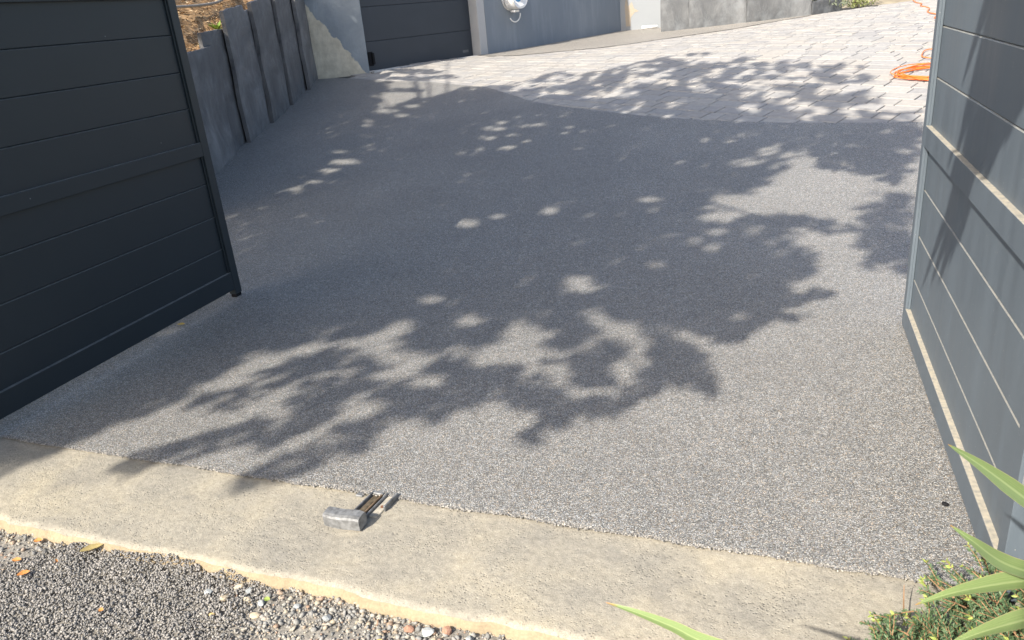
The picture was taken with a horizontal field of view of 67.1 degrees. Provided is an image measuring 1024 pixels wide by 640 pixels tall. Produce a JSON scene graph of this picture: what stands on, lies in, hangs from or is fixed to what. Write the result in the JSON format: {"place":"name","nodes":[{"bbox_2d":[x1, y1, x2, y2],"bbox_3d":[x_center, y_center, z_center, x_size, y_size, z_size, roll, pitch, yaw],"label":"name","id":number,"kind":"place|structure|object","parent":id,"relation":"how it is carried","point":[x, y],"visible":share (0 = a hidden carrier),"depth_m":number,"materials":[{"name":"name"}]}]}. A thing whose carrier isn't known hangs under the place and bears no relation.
{"place":"outdoors","nodes":[
{"label":"outdoors","id":0,"kind":"place"},
{"bbox_2d":[175,0,252,51],"bbox_3d":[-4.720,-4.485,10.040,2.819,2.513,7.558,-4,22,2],"label":"straw mulch","id":1,"kind":"object","parent":0,"point":[203,19],"visible":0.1,"depth_m":9.54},
{"bbox_2d":[176,0,223,8],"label":"irrigation pipe","id":2,"kind":"object","parent":1,"relation":"on","point":[198,5],"visible":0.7,"depth_m":9.61,"materials":[{"name":"grey plastic"}]},
{"bbox_2d":[208,21,221,28],"bbox_3d":[-3.650,-3.619,9.497,0.172,0.117,0.208,11,27,35],"label":"weed","id":3,"kind":"object","parent":1,"relation":"on","point":[218,26],"visible":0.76,"depth_m":9.48,"materials":[{"name":"green plant"}]},
{"bbox_2d":[0,531,507,639],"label":"verge","id":4,"kind":"structure","parent":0,"point":[298,630],"depth_m":2.41,"materials":[{"name":"grey gravel"}]},
{"bbox_2d":[204,589,212,595],"bbox_3d":[-0.967,0.869,2.464,0.027,0.020,0.030,-12,23,-16],"label":"stone","id":5,"kind":"object","parent":4,"relation":"on","point":[209,591],"visible":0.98,"depth_m":2.46,"materials":[{"name":"white stone"}]},
{"bbox_2d":[220,594,228,601],"bbox_3d":[-0.908,0.878,2.440,0.028,0.018,0.030,-2,4,34],"label":"stone","id":6,"kind":"object","parent":4,"relation":"on","point":[223,597],"visible":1,"depth_m":2.43,"materials":[{"name":"beige stone"}]},
{"bbox_2d":[233,583,243,592],"bbox_3d":[-0.880,0.859,2.475,0.042,0.023,0.029,-25,32,-11],"label":"stone","id":7,"kind":"object","parent":4,"relation":"on","point":[240,585],"visible":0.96,"depth_m":2.47,"materials":[{"name":"beige stone"}]},
{"bbox_2d":[245,587,251,593],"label":"stone","id":8,"kind":"object","parent":4,"relation":"on","point":[248,591],"visible":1,"depth_m":2.46,"materials":[{"name":"grey stone"}]},
{"bbox_2d":[249,612,259,618],"bbox_3d":[-0.784,0.902,2.356,0.032,0.016,0.022,4,21,-17],"label":"stone","id":9,"kind":"object","parent":4,"relation":"on","point":[254,615],"visible":1,"depth_m":2.35,"materials":[{"name":"beige stone"}]},
{"bbox_2d":[257,600,263,605],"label":"stone","id":10,"kind":"object","parent":4,"relation":"on","point":[260,602],"visible":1,"depth_m":2.40,"materials":[{"name":"white stone"}]},
{"bbox_2d":[293,603,300,609],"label":"stone","id":11,"kind":"object","parent":4,"relation":"on","point":[296,606],"visible":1,"depth_m":2.37,"materials":[{"name":"white stone"}]},
{"bbox_2d":[322,615,330,621],"bbox_3d":[-0.553,0.889,2.303,0.026,0.018,0.022,-7,22,-3],"label":"stone","id":12,"kind":"object","parent":4,"relation":"on","point":[326,618],"visible":1,"depth_m":2.30,"materials":[{"name":"white stone"}]},
{"bbox_2d":[404,625,414,632],"bbox_3d":[-0.299,0.896,2.241,0.031,0.018,0.023,4,35,-2],"label":"stone","id":13,"kind":"object","parent":4,"relation":"on","point":[409,628],"visible":1,"depth_m":2.23,"materials":[{"name":"stone"}]},
{"bbox_2d":[422,627,433,636],"bbox_3d":[-0.242,0.899,2.220,0.039,0.022,0.026,-3,22,5],"label":"stone","id":14,"kind":"object","parent":4,"relation":"on","point":[427,631],"visible":1,"depth_m":2.21,"materials":[{"name":"white stone"}]},
{"bbox_2d":[442,626,451,634],"bbox_3d":[-0.187,0.893,2.216,0.028,0.022,0.028,-7,22,-5],"label":"stone","id":15,"kind":"object","parent":4,"relation":"on","point":[447,630],"visible":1,"depth_m":2.21,"materials":[{"name":"stone"}]},
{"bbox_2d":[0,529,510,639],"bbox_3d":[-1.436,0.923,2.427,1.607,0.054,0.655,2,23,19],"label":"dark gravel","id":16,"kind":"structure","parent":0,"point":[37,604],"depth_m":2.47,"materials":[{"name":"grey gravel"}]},
{"bbox_2d":[17,570,28,575],"bbox_3d":[-1.655,0.858,2.616,0.040,0.009,0.021,-15,38,-24],"label":"fallen leaf","id":17,"kind":"object","parent":16,"relation":"on","point":[22,572],"visible":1,"depth_m":2.62,"materials":[{"name":"orange plant"}]},
{"bbox_2d":[80,543,102,551],"bbox_3d":[-1.470,0.796,2.700,0.075,0.010,0.023,-14,47,-21],"label":"fallen leaf","id":18,"kind":"object","parent":16,"relation":"on","point":[90,547],"visible":1,"depth_m":2.70,"materials":[{"name":"yellow plant"}]},
{"bbox_2d":[0,78,989,593],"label":"driveway","id":19,"kind":"structure","parent":0,"point":[494,302],"depth_m":4.05,"materials":[{"name":"stone"}]},
{"bbox_2d":[346,0,912,519],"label":"ground","id":20,"kind":"structure","parent":0,"point":[880,2],"depth_m":15.88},
{"bbox_2d":[187,45,236,174],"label":"slate slab","id":21,"kind":"structure","parent":20,"relation":"on","point":[209,90],"depth_m":8.27,"materials":[{"name":"grey stone"}]},
{"bbox_2d":[197,29,246,151],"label":"slate slab","id":22,"kind":"structure","parent":20,"relation":"on","point":[215,38],"depth_m":8.90,"materials":[{"name":"grey stone"}]},
{"bbox_2d":[219,5,269,142],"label":"slate slab","id":23,"kind":"structure","parent":20,"relation":"on","point":[244,64],"depth_m":9.36,"materials":[{"name":"grey stone"}]},
{"bbox_2d":[246,0,289,122],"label":"slate slab","id":24,"kind":"structure","parent":20,"relation":"on","point":[263,25],"depth_m":10.19,"materials":[{"name":"grey stone"}]},
{"bbox_2d":[271,0,300,104],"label":"slate slab","id":25,"kind":"structure","parent":20,"relation":"on","point":[287,56],"depth_m":10.90,"materials":[{"name":"grey stone"}]},
{"bbox_2d":[283,0,306,94],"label":"slate slab","id":26,"kind":"structure","parent":20,"relation":"on","point":[292,32],"depth_m":11.38,"materials":[{"name":"grey stone"}]},
{"bbox_2d":[291,0,317,89],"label":"slate slab","id":27,"kind":"structure","parent":20,"relation":"on","point":[304,40],"depth_m":11.75,"materials":[{"name":"grey stone"}]},
{"bbox_2d":[304,0,368,78],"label":"rendered wall","id":28,"kind":"structure","parent":20,"relation":"on","point":[336,30],"depth_m":12.39,"materials":[{"name":"render"},{"name":"paint"}]},
{"bbox_2d":[359,0,620,70],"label":"garage","id":29,"kind":"structure","parent":20,"relation":"on","point":[401,32],"depth_m":14.07,"materials":[{"name":"paint"}]},
{"bbox_2d":[359,0,472,70],"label":"door","id":30,"kind":"structure","parent":29,"relation":"in","point":[396,32],"depth_m":13.23,"materials":[{"name":"paint"}]},
{"bbox_2d":[502,0,527,21],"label":"hose reel","id":31,"kind":"object","parent":29,"relation":"attached to","point":[511,5],"visible":1,"depth_m":14.42,"materials":[{"name":"white plastic"}]},
{"bbox_2d":[0,437,1022,639],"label":"concrete strip","id":32,"kind":"object","parent":20,"relation":"on","point":[510,577],"visible":0.92,"depth_m":2.45,"materials":[{"name":"beige concrete"}]},
{"bbox_2d":[322,491,398,530],"bbox_3d":[-0.532,0.654,2.728,0.178,0.059,0.218,4,24,22],"label":"gate stop","id":33,"kind":"object","parent":32,"relation":"on","point":[364,510],"visible":1,"depth_m":2.67,"materials":[{"name":"metal"}]},
{"bbox_2d":[620,0,660,30],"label":"rendered wall","id":34,"kind":"structure","parent":20,"relation":"on","point":[636,14],"depth_m":17.20,"materials":[{"name":"white paint"}]},
{"bbox_2d":[660,0,811,31],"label":"slate wall","id":35,"kind":"structure","parent":20,"relation":"on","point":[682,14],"depth_m":15.26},
{"bbox_2d":[842,542,1023,639],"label":"conifer shrub","id":36,"kind":"object","parent":20,"relation":"on","point":[928,626],"visible":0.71,"depth_m":1.96,"materials":[{"name":"green plant"}]},
{"bbox_3d":[-2.803,-0.220,2.931,0.470,2.100,0.450,2,23,19],"label":"gate post","id":37,"kind":"object","parent":20,"relation":"on","visible":0},
{"bbox_2d":[0,0,241,419],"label":"driveway gate","id":38,"kind":"structure","parent":37,"relation":"attached to","point":[114,238],"depth_m":3.98,"materials":[{"name":"metal"}]},
{"bbox_3d":[1.406,-0.041,1.521,0.465,2.100,0.450,2,23,19],"label":"gate post","id":39,"kind":"object","parent":20,"relation":"on","visible":0},
{"bbox_2d":[902,0,1023,602],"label":"driveway gate","id":40,"kind":"structure","parent":39,"relation":"attached to","point":[963,318],"depth_m":2.51,"materials":[{"name":"metal"}]},
{"bbox_2d":[339,0,936,122],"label":"paved court","id":41,"kind":"object","parent":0,"point":[835,67],"visible":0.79,"depth_m":9.90,"materials":[{"name":"stone"}]},
{"bbox_2d":[369,55,479,73],"bbox_3d":[-1.460,-4.438,13.459,0.160,0.090,2.550,14,29,39],"label":"channel drain","id":42,"kind":"object","parent":41,"relation":"on","point":[375,71],"visible":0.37,"depth_m":12.78,"materials":[{"name":"metal"}]},
{"bbox_2d":[811,0,841,14],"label":"kerb stone","id":43,"kind":"object","parent":41,"relation":"on","point":[821,6],"visible":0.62,"depth_m":15.05,"materials":[{"name":"stone"}]},
{"bbox_2d":[812,0,851,8],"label":"bush","id":44,"kind":"object","parent":41,"relation":"on","point":[844,2],"visible":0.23,"depth_m":15.16,"materials":[{"name":"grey plant"}]},
{"bbox_2d":[842,0,878,7],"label":"bush","id":45,"kind":"object","parent":41,"relation":"on","point":[854,3],"visible":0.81,"depth_m":15.72,"materials":[{"name":"green plant"}]},
{"bbox_2d":[890,0,935,80],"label":"extension cable","id":46,"kind":"object","parent":41,"relation":"on","point":[916,77],"visible":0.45,"depth_m":8.49,"materials":[{"name":"orange plastic"}]},
{"bbox_2d":[477,15,808,55],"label":"gravel path","id":47,"kind":"structure","parent":0,"point":[620,38],"depth_m":14.71,"materials":[{"name":"stone"}]},
{"bbox_2d":[642,25,657,28],"bbox_3d":[3.058,-6.509,17.153,0.341,0.068,0.068,0,23,14],"label":"pipe piece","id":48,"kind":"object","parent":47,"relation":"on","point":[649,26],"visible":1,"depth_m":17.13,"materials":[{"name":"white plastic"}]},
{"bbox_2d":[606,444,1023,639],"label":"spiky plant","id":49,"kind":"object","parent":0,"point":[1011,577],"visible":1,"depth_m":1.12,"materials":[{"name":"green plant"}]}
]}

